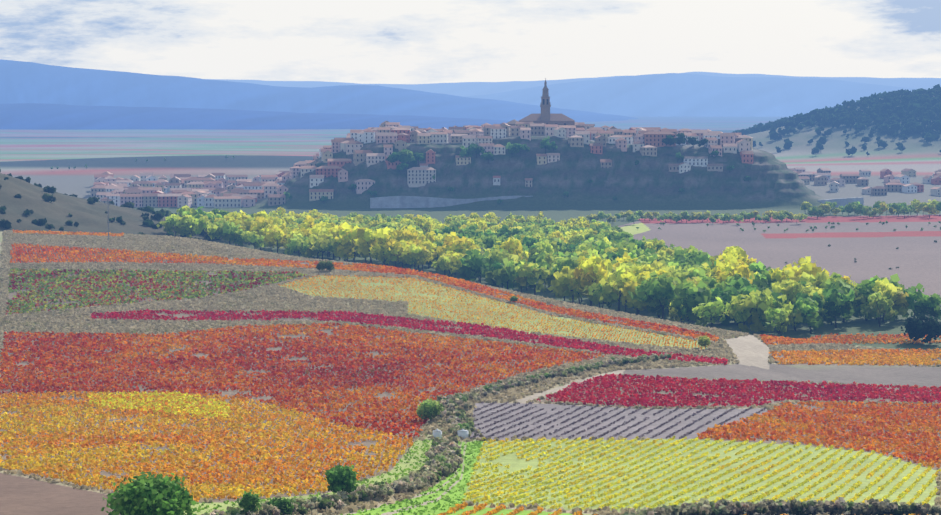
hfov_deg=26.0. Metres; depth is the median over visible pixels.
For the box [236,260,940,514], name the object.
field trees
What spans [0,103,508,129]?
mountain range
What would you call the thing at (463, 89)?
mountain range
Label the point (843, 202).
warehouse
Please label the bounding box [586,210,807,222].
river trees
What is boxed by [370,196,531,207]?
retaining wall
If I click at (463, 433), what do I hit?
boulders
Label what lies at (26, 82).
mountain range
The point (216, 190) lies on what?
town houses
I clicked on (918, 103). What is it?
hill forest
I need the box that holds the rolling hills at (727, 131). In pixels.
[0,130,736,137]
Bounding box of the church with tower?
[505,78,583,134]
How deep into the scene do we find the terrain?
1696.89 m
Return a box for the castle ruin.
[686,138,741,144]
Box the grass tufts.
[0,230,940,514]
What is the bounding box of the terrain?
[0,95,940,514]
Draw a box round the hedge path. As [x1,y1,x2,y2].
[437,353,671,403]
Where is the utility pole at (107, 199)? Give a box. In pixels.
[101,198,114,239]
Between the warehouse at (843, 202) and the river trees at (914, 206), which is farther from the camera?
the warehouse at (843, 202)
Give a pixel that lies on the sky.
(345, 41)
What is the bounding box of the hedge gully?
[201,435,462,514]
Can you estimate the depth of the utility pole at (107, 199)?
1374.49 m
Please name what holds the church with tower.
on the terrain
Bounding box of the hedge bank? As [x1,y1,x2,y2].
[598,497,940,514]
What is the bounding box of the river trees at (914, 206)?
[800,198,940,218]
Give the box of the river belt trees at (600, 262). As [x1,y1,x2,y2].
[156,205,940,335]
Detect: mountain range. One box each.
[0,59,637,121]
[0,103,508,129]
[208,72,940,96]
[465,73,916,116]
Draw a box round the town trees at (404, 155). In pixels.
[284,133,751,203]
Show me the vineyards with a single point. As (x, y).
(172, 402)
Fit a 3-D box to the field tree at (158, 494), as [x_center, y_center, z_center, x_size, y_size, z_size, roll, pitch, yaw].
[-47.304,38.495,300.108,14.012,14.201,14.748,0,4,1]
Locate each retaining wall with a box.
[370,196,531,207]
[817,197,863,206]
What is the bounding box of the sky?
[0,0,940,83]
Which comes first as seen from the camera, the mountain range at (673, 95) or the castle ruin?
the castle ruin
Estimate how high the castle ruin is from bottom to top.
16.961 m
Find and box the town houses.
[91,121,940,207]
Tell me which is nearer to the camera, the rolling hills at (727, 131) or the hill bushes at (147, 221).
the hill bushes at (147, 221)
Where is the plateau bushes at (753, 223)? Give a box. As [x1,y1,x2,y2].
[636,220,940,269]
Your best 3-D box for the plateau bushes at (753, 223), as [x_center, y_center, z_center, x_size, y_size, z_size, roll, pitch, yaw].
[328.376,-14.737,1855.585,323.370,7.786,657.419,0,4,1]
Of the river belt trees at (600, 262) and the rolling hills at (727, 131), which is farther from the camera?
the rolling hills at (727, 131)
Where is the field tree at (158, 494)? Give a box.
[101,471,196,514]
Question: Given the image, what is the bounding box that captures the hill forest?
[732,84,940,155]
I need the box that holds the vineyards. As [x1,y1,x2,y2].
[0,230,940,514]
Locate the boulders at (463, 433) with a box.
[433,429,467,438]
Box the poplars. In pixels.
[50,155,234,169]
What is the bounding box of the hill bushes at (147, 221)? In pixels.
[0,169,218,240]
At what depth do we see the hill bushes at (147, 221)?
1667.42 m

